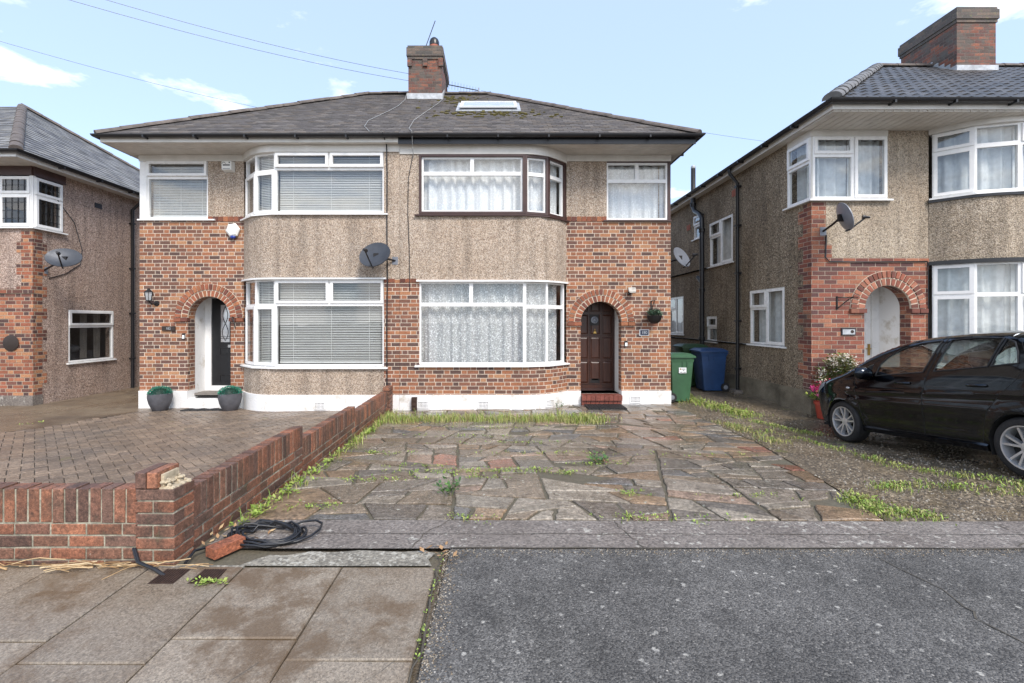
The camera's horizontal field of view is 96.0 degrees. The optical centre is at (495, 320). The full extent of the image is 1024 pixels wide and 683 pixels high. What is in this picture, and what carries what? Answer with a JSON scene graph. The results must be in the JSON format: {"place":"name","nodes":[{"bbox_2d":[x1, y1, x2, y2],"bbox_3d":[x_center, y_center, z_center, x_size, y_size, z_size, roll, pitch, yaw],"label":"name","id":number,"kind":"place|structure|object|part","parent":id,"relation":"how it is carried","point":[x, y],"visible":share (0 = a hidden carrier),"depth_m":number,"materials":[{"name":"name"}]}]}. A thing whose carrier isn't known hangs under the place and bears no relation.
{"place":"outdoors","nodes":[
{"label":"outdoors","id":0,"kind":"place"},
{"bbox_2d":[0,41,253,106],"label":"overhead wire","id":1,"kind":"object","parent":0,"point":[123,75],"visible":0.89,"depth_m":12.86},
{"bbox_2d":[0,408,338,483],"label":"block paving","id":2,"kind":"structure","parent":0,"point":[213,442],"depth_m":6.24,"materials":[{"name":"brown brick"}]},
{"bbox_2d":[146,385,172,410],"bbox_3d":[-6.779,1.553,9.296,0.457,0.507,0.459,0,0,0],"label":"planter","id":3,"kind":"object","parent":2,"relation":"on","point":[159,398],"visible":1,"depth_m":9.17,"materials":[{"name":"grey stone"}]},
{"bbox_2d":[180,408,221,410],"bbox_3d":[-5.868,1.786,9.300,0.864,0.045,0.240,0,0,0],"label":"doormat","id":4,"kind":"object","parent":2,"relation":"on","point":[205,409],"visible":0.85,"depth_m":9.23,"materials":[{"name":"black rubber"}]},
{"bbox_2d":[217,385,241,410],"bbox_3d":[-5.323,1.535,9.221,0.457,0.512,0.456,0,0,0],"label":"planter","id":5,"kind":"object","parent":2,"relation":"on","point":[230,399],"visible":1,"depth_m":9.09,"materials":[{"name":"grey stone"}]},
{"bbox_2d":[195,395,217,397],"bbox_3d":[-5.938,1.609,9.880,0.730,0.015,0.440,0,0,0],"label":"doormat","id":6,"kind":"object","parent":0,"point":[209,396],"visible":0.29,"depth_m":9.77,"materials":[{"name":"rubber"}]},
{"bbox_2d":[0,567,436,682],"bbox_3d":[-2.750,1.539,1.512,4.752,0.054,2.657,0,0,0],"label":"pavement","id":7,"kind":"structure","parent":0,"point":[90,625],"depth_m":2.29,"materials":[{"name":"concrete"}]},
{"bbox_2d":[0,557,212,579],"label":"straw","id":8,"kind":"object","parent":7,"relation":"on","point":[60,566],"visible":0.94,"depth_m":2.82,"materials":[{"name":"beige plant"}]},
{"bbox_2d":[156,565,244,572],"bbox_3d":[-1.830,1.532,2.741,0.540,0.029,0.242,0,0,0],"label":"cover surround","id":9,"kind":"object","parent":7,"relation":"on","point":[243,566],"visible":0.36,"depth_m":2.85,"materials":[{"name":"concrete"}]},
{"bbox_2d":[147,569,190,583],"bbox_3d":[-1.935,1.526,2.732,0.150,0.039,0.155,0,0,0],"label":"drain cover","id":10,"kind":"object","parent":9,"relation":"on","point":[171,576],"visible":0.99,"depth_m":2.72,"materials":[{"name":"metal"}]},
{"bbox_2d":[187,569,226,583],"bbox_3d":[-1.705,1.526,2.732,0.150,0.039,0.155,0,0,0],"label":"drain cover","id":11,"kind":"object","parent":9,"relation":"on","point":[212,573],"visible":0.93,"depth_m":2.74,"materials":[{"name":"metal"}]},
{"bbox_2d":[12,408,946,682],"bbox_3d":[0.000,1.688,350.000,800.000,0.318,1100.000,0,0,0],"label":"ground","id":12,"kind":"structure","parent":0,"point":[418,662],"depth_m":3.13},
{"bbox_2d":[0,103,139,405],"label":"detached house","id":13,"kind":"structure","parent":12,"relation":"on","point":[74,333],"depth_m":10.71,"materials":[{"name":"brown brick"}]},
{"bbox_2d":[0,176,67,234],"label":"window","id":14,"kind":"structure","parent":13,"relation":"in","point":[4,194],"depth_m":9.78,"materials":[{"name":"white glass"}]},
{"bbox_2d":[42,183,81,278],"bbox_3d":[-9.790,-1.958,10.426,0.025,2.062,0.962,0,0,0],"label":"wall cable","id":15,"kind":"object","parent":13,"relation":"attached to","point":[77,234],"depth_m":10.62,"materials":[{"name":"black plastic"}]},
{"bbox_2d":[44,248,82,273],"bbox_3d":[-9.368,-1.289,9.712,0.986,0.520,0.530,0,0,10],"label":"satellite dish","id":16,"kind":"object","parent":13,"relation":"attached to","point":[63,257],"visible":1,"depth_m":9.75,"materials":[{"name":"grey metal"}]},
{"bbox_2d":[66,310,116,364],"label":"window","id":17,"kind":"structure","parent":13,"relation":"in","point":[70,325],"depth_m":11.11,"materials":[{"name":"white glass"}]},
{"bbox_2d":[0,386,150,431],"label":"drive","id":18,"kind":"structure","parent":12,"relation":"on","point":[109,404],"depth_m":9.27,"materials":[{"name":"brown concrete"}]},
{"bbox_2d":[0,524,444,591],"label":"verge","id":19,"kind":"structure","parent":12,"relation":"on","point":[240,556],"depth_m":2.97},
{"bbox_2d":[0,463,193,565],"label":"garden wall","id":20,"kind":"structure","parent":19,"relation":"on","point":[149,514],"depth_m":2.90,"materials":[{"name":"red brick"}]},
{"bbox_2d":[132,547,165,575],"bbox_3d":[-2.121,1.464,2.792,0.326,0.111,0.050,0,0,25],"label":"cable pair","id":21,"kind":"object","parent":20,"relation":"attached to","point":[141,563],"visible":1,"depth_m":2.78},
{"bbox_2d":[242,550,434,565],"bbox_3d":[-1.000,1.522,2.962,1.200,0.001,0.200,0,0,0],"label":"granite strip","id":22,"kind":"object","parent":19,"relation":"on","point":[369,558],"visible":1,"depth_m":2.94,"materials":[{"name":"stone"}]},
{"bbox_2d":[90,91,424,411],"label":"semi detached house","id":23,"kind":"structure","parent":12,"relation":"on","point":[291,283],"depth_m":9.34,"materials":[{"name":"brick"}]},
{"bbox_2d":[144,288,159,305],"bbox_3d":[-7.102,-0.490,9.478,0.190,0.368,0.251,0,0,0],"label":"wall lantern","id":24,"kind":"object","parent":23,"relation":"attached to","point":[148,292],"depth_m":9.41,"materials":[{"name":"black metal"}]},
{"bbox_2d":[162,326,175,330],"bbox_3d":[-6.807,0.156,9.583,0.270,0.090,0.032,0,0,0],"label":"house number plaque","id":25,"kind":"object","parent":23,"relation":"attached to","point":[168,328],"visible":1,"depth_m":9.57,"materials":[{"name":"metal"}]},
{"bbox_2d":[137,161,214,220],"bbox_3d":[-6.642,-2.714,9.655,1.603,1.250,0.210,0,0,0],"label":"window","id":26,"kind":"structure","parent":23,"relation":"in","point":[202,177],"depth_m":9.73,"materials":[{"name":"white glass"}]},
{"bbox_2d":[212,298,230,384],"bbox_3d":[-5.943,0.461,10.230,0.714,1.930,0.080,0,0,0],"label":"door","id":27,"kind":"structure","parent":23,"relation":"in","point":[221,325],"depth_m":10.22,"materials":[{"name":"black"}]},
{"bbox_2d":[222,161,234,171],"bbox_3d":[-5.547,-3.199,9.545,0.220,0.210,0.106,0,0,0],"label":"alarm box","id":28,"kind":"object","parent":23,"relation":"attached to","point":[228,166],"visible":1,"depth_m":9.50,"materials":[{"name":"white plastic"}]},
{"bbox_2d":[226,223,239,238],"bbox_3d":[-5.453,-1.864,9.556,0.297,0.320,0.087,0,0,0],"label":"alarm siren","id":29,"kind":"object","parent":23,"relation":"attached to","point":[232,230],"visible":1,"depth_m":9.52,"materials":[{"name":"white plastic"}]},
{"bbox_2d":[240,153,387,220],"bbox_3d":[-3.739,-2.699,9.173,3.255,1.240,0.558,0,0,9],"label":"window","id":30,"kind":"structure","parent":23,"relation":"in","point":[253,173],"depth_m":9.19,"materials":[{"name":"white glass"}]},
{"bbox_2d":[240,280,387,368],"bbox_3d":[-3.739,0.058,9.173,3.255,1.755,0.558,0,0,9],"label":"window","id":31,"kind":"structure","parent":23,"relation":"in","point":[369,303],"depth_m":9.19,"materials":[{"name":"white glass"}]},
{"bbox_2d":[359,242,397,268],"bbox_3d":[-2.178,-1.246,8.708,0.738,0.521,0.561,0,0,-23],"label":"satellite dish","id":32,"kind":"object","parent":23,"relation":"attached to","point":[372,255],"visible":1,"depth_m":8.76,"materials":[{"name":"grey metal"}]},
{"bbox_2d":[382,132,387,384],"bbox_3d":[-2.149,-1.088,8.907,0.029,5.009,0.284,0,0,6],"label":"black cable","id":33,"kind":"object","parent":23,"relation":"attached to","point":[387,265],"visible":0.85,"depth_m":9.03,"materials":[{"name":"black plastic"}]},
{"bbox_2d":[364,94,406,131],"bbox_3d":[-2.509,-4.843,10.495,0.506,2.488,3.514,0,0,-3],"label":"coaxial cable","id":34,"kind":"object","parent":23,"relation":"attached to","point":[381,114],"visible":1,"depth_m":9.94,"materials":[{"name":"grey plastic"}]},
{"bbox_2d":[193,385,392,548],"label":"garden wall","id":35,"kind":"structure","parent":12,"relation":"on","point":[227,489],"depth_m":4.13,"materials":[{"name":"red brick"}]},
{"bbox_2d":[397,37,705,410],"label":"semi detached house","id":36,"kind":"structure","parent":12,"relation":"on","point":[538,241],"depth_m":9.38,"materials":[{"name":"brick"}]},
{"bbox_2d":[71,0,407,80],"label":"overhead wire","id":37,"kind":"object","parent":36,"relation":"attached to","point":[230,43],"visible":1,"depth_m":10.08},
{"bbox_2d":[108,0,407,73],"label":"overhead wire","id":38,"kind":"object","parent":36,"relation":"attached to","point":[251,39],"visible":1,"depth_m":10.29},
{"bbox_2d":[407,153,413,290],"bbox_3d":[-1.675,-1.935,9.033,0.124,2.701,0.020,0,0,10],"label":"thin cable","id":39,"kind":"object","parent":36,"relation":"attached to","point":[408,229],"visible":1,"depth_m":9.03,"materials":[{"name":"black plastic"}]},
{"bbox_2d":[409,99,442,148],"bbox_3d":[-1.600,-4.634,10.585,0.221,2.906,3.653,0,0,3],"label":"coaxial cable","id":40,"kind":"object","parent":36,"relation":"attached to","point":[416,118],"visible":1,"depth_m":9.89,"materials":[{"name":"grey plastic"}]},
{"bbox_2d":[446,84,478,91],"bbox_3d":[-0.975,-6.789,13.430,0.985,0.498,0.168,0,0,0],"label":"television aerial","id":41,"kind":"object","parent":36,"relation":"attached to","point":[460,87],"visible":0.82,"depth_m":13.39,"materials":[{"name":"grey metal"}]},
{"bbox_2d":[415,154,569,221],"bbox_3d":[-0.015,-2.667,9.208,3.180,1.215,0.615,0,0,-9],"label":"window","id":42,"kind":"structure","parent":36,"relation":"in","point":[449,184],"depth_m":9.24,"materials":[{"name":"white plastic"}]},
{"bbox_2d":[415,282,569,366],"bbox_3d":[-0.021,0.063,9.242,3.175,1.675,0.645,0,0,-7],"label":"window","id":43,"kind":"structure","parent":36,"relation":"in","point":[429,309],"depth_m":9.26,"materials":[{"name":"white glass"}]},
{"bbox_2d":[581,302,612,387],"bbox_3d":[2.197,0.491,10.214,0.794,1.990,0.112,0,0,0],"label":"door","id":44,"kind":"structure","parent":36,"relation":"in","point":[597,319],"depth_m":10.21,"materials":[{"name":"brown wood"}]},
{"bbox_2d":[628,287,635,295],"bbox_3d":[2.796,-0.610,9.524,0.159,0.169,0.157,0,0,0],"label":"security light","id":45,"kind":"object","parent":36,"relation":"attached to","point":[631,290],"visible":1,"depth_m":9.47,"materials":[{"name":"white plastic"}]},
{"bbox_2d":[603,163,671,221],"bbox_3d":[2.942,-2.684,9.692,1.410,1.230,0.283,0,0,0],"label":"window","id":46,"kind":"structure","parent":36,"relation":"in","point":[632,191],"depth_m":9.77,"materials":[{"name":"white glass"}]},
{"bbox_2d":[639,330,648,335],"bbox_3d":[3.087,0.241,9.591,0.200,0.128,0.016,0,0,0],"label":"house number sign","id":47,"kind":"object","parent":36,"relation":"attached to","point":[643,332],"visible":1,"depth_m":9.59,"materials":[{"name":"blue ceramic"}]},
{"bbox_2d":[671,247,697,267],"bbox_3d":[3.978,-1.396,10.098,0.713,0.476,0.492,0,0,0],"label":"satellite dish","id":48,"kind":"object","parent":36,"relation":"attached to","point":[681,256],"visible":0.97,"depth_m":10.17,"materials":[{"name":"grey metal"}]},
{"bbox_3d":[3.230,-0.287,9.482,0.024,0.286,0.236,0,0,0],"label":"wall bracket","id":49,"kind":"object","parent":36,"relation":"attached to","visible":0},
{"bbox_2d":[645,302,662,323],"bbox_3d":[3.229,-0.165,9.411,0.357,0.441,0.399,0,0,23],"label":"hanging basket","id":50,"kind":"object","parent":49,"relation":"hanging from","point":[654,316],"visible":1,"depth_m":9.31,"materials":[{"name":"black metal"}]},
{"bbox_2d":[207,520,1023,547],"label":"concrete edging","id":51,"kind":"object","parent":12,"relation":"on","point":[378,534],"visible":0.94,"depth_m":3.28,"materials":[{"name":"grey concrete"}]},
{"bbox_2d":[206,534,245,559],"bbox_3d":[-1.775,1.482,3.030,0.098,0.062,0.205,0,0,28],"label":"loose brick","id":52,"kind":"object","parent":51,"relation":"on","point":[222,548],"visible":1,"depth_m":2.99,"materials":[{"name":"red brick"}]},
{"bbox_2d":[184,519,322,563],"bbox_3d":[-1.637,1.477,3.194,0.824,0.078,0.376,0,0,-24],"label":"cable coil","id":53,"kind":"object","parent":51,"relation":"on","point":[297,529],"visible":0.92,"depth_m":3.22,"materials":[{"name":"black rubber"}]},
{"bbox_2d":[202,521,466,560],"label":"leaf litter","id":54,"kind":"object","parent":51,"relation":"on","point":[421,548],"visible":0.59,"depth_m":3.12,"materials":[{"name":"plant"}]},
{"bbox_2d":[230,519,1023,682],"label":"paving cracks","id":55,"kind":"object","parent":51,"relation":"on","point":[642,547],"visible":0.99,"depth_m":3.07,"materials":[{"name":"soil"}]},
{"bbox_2d":[671,7,1023,414],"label":"detached house","id":56,"kind":"structure","parent":12,"relation":"on","point":[916,153],"depth_m":8.26,"materials":[{"name":"brick"}]},
{"bbox_2d":[671,296,683,335],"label":"window","id":57,"kind":"structure","parent":56,"relation":"in","point":[678,308],"depth_m":14.50,"materials":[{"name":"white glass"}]},
{"bbox_2d":[691,216,699,241],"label":"window","id":58,"kind":"structure","parent":56,"relation":"in","point":[695,224],"depth_m":13.14,"materials":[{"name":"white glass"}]},
{"bbox_2d":[671,214,733,277],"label":"window","id":59,"kind":"structure","parent":56,"relation":"in","point":[724,235],"depth_m":11.62,"materials":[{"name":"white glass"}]},
{"bbox_2d":[704,316,717,342],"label":"window","id":60,"kind":"structure","parent":56,"relation":"in","point":[714,326],"depth_m":12.21,"materials":[{"name":"white glass"}]},
{"bbox_2d":[671,287,786,348],"bbox_3d":[5.746,-0.069,12.130,0.273,1.210,6.340,0,0,0],"label":"window","id":61,"kind":"structure","parent":56,"relation":"in","point":[771,307],"depth_m":9.66,"materials":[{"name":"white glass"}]},
{"bbox_2d":[782,136,893,210],"bbox_3d":[6.320,-2.724,8.580,1.480,1.160,0.800,0,0,0],"label":"window","id":62,"kind":"structure","parent":56,"relation":"in","point":[829,158],"depth_m":8.39,"materials":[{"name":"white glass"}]},
{"bbox_2d":[820,203,869,235],"bbox_3d":[6.032,-1.760,7.911,0.475,0.495,0.682,0,0,0],"label":"satellite dish","id":63,"kind":"object","parent":56,"relation":"attached to","point":[845,217],"visible":1,"depth_m":7.78,"materials":[{"name":"grey metal"}]},
{"bbox_2d":[836,296,857,309],"bbox_3d":[6.220,-0.324,8.166,0.314,0.240,0.027,0,0,32],"label":"wall bracket","id":64,"kind":"object","parent":56,"relation":"attached to","point":[837,297],"depth_m":8.21,"materials":[{"name":"black metal"}]},
{"bbox_2d":[841,328,855,334],"bbox_3d":[6.300,0.189,8.236,0.250,0.132,0.026,0,0,0],"label":"house plaque","id":65,"kind":"object","parent":56,"relation":"attached to","point":[848,331],"visible":1,"depth_m":8.23,"materials":[{"name":"white plastic"}]},
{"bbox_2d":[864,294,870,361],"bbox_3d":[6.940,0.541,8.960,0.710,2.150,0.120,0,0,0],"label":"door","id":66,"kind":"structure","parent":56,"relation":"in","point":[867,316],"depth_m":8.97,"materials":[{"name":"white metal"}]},
{"bbox_2d":[825,235,928,360],"bbox_3d":[6.812,-0.159,8.230,1.859,2.750,0.026,0,0,0],"label":"wall cable","id":67,"kind":"object","parent":56,"relation":"attached to","point":[885,261],"depth_m":8.22,"materials":[{"name":"black plastic"}]},
{"bbox_2d":[929,122,1023,200],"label":"window","id":68,"kind":"structure","parent":56,"relation":"in","point":[972,161],"depth_m":7.94,"materials":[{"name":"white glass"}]},
{"bbox_2d":[932,261,1023,367],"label":"window","id":69,"kind":"structure","parent":56,"relation":"in","point":[968,298],"depth_m":7.95,"materials":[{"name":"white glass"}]},
{"bbox_2d":[671,386,1023,520],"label":"shared drive","id":70,"kind":"structure","parent":12,"relation":"on","point":[768,407],"depth_m":5.26,"materials":[{"name":"gravel"}]},
{"bbox_2d":[671,352,695,401],"bbox_3d":[3.922,1.201,10.000,0.595,1.031,0.616,0,0,0],"label":"wheelie bin","id":71,"kind":"object","parent":70,"relation":"on","point":[681,369],"visible":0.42,"depth_m":9.75,"materials":[{"name":"green plastic"}]},
{"bbox_2d":[673,343,707,385],"bbox_3d":[4.930,1.101,11.650,0.714,1.059,0.616,0,0,0],"label":"wheelie bin","id":72,"kind":"object","parent":70,"relation":"on","point":[684,347],"visible":0.23,"depth_m":11.41,"materials":[{"name":"green plastic"}]},
{"bbox_2d":[689,347,729,391],"bbox_3d":[5.070,1.135,10.950,0.714,1.004,0.616,0,0,0],"label":"wheelie bin","id":73,"kind":"object","parent":70,"relation":"on","point":[709,363],"visible":1,"depth_m":10.71,"materials":[{"name":"blue plastic"}]},
{"bbox_2d":[806,378,829,418],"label":"potted flowers","id":74,"kind":"object","parent":70,"relation":"on","point":[818,407],"visible":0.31,"depth_m":7.92,"materials":[{"name":"ceramic"}]},
{"bbox_2d":[810,349,858,383],"bbox_3d":[5.985,1.077,8.003,1.043,1.186,0.571,0,0,0],"label":"flowering shrub","id":75,"kind":"object","parent":70,"relation":"on","point":[845,363],"visible":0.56,"depth_m":7.98,"materials":[{"name":"white plant"}]},
{"bbox_2d":[818,330,1023,476],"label":"parked car","id":76,"kind":"object","parent":70,"relation":"on","point":[971,396],"visible":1,"depth_m":5.30,"materials":[{"name":"black paint"}]},
{"bbox_3d":[5.070,0.812,5.819,0.255,1.117,1.210,0,-6,0],"label":"door","id":77,"kind":"part","parent":76,"relation":"part of","materials":[{"name":"black paint"}]},
{"bbox_3d":[5.069,0.712,4.897,0.259,1.122,1.129,0,-6,0],"label":"door","id":78,"kind":"part","parent":76,"relation":"part of","materials":[{"name":"black paint"}]},
{"bbox_3d":[6.488,0.812,5.819,0.255,1.117,1.210,0,-6,0],"label":"door","id":79,"kind":"part","parent":76,"relation":"part of","materials":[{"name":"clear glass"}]},
{"bbox_2d":[0,0,1023,203],"label":"sky","id":80,"kind":"structure","parent":0,"point":[747,69],"materials":[{"name":"blue"}]},
{"bbox_2d":[239,404,883,520],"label":"crazy paving","id":81,"kind":"structure","parent":0,"point":[496,497],"depth_m":4.64,"materials":[{"name":"stone"}]},
{"bbox_2d":[19,415,802,659],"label":"weeds","id":82,"kind":"object","parent":81,"relation":"on","point":[205,580],"visible":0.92,"depth_m":4.36,"materials":[{"name":"green plant"}]},
{"bbox_2d":[411,397,416,410],"bbox_3d":[-1.591,1.610,8.967,0.100,0.248,0.106,0,0,0],"label":"rusty pipe cover","id":83,"kind":"object","parent":81,"relation":"on","point":[413,403],"visible":1,"depth_m":8.93,"materials":[{"name":"metal"}]},
{"bbox_2d":[433,475,460,495],"bbox_3d":[-0.427,1.464,4.066,0.227,0.161,0.214,0,0,22],"label":"weed plant","id":84,"kind":"object","parent":81,"relation":"on","point":[449,488],"visible":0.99,"depth_m":4.08,"materials":[{"name":"green plant"}]},
{"bbox_2d":[586,450,608,461],"bbox_3d":[1.152,1.528,5.150,0.246,0.127,0.223,0,0,43],"label":"weed plant","id":85,"kind":"object","parent":81,"relation":"on","point":[600,459],"visible":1,"depth_m":5.15,"materials":[{"name":"green plant"}]},
{"bbox_2d":[584,404,626,409],"bbox_3d":[2.175,1.709,9.185,0.750,0.032,0.478,0,0,0],"label":"doormat","id":86,"kind":"object","parent":81,"relation":"on","point":[601,406],"visible":1,"depth_m":9.13,"materials":[{"name":"black rubber"}]},
{"bbox_2d":[229,393,1023,528],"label":"grass","id":87,"kind":"structure","parent":81,"relation":"on","point":[562,417],"depth_m":6.45,"materials":[{"name":"green plant"}]},
{"bbox_2d":[416,397,1023,682],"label":"gravel","id":88,"kind":"structure","parent":0,"point":[837,481],"depth_m":3.96,"materials":[{"name":"stone"}]},
{"bbox_2d":[417,549,1023,682],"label":"road","id":89,"kind":"structure","parent":0,"point":[559,616],"depth_m":2.36,"materials":[{"name":"grey asphalt"}]}
]}

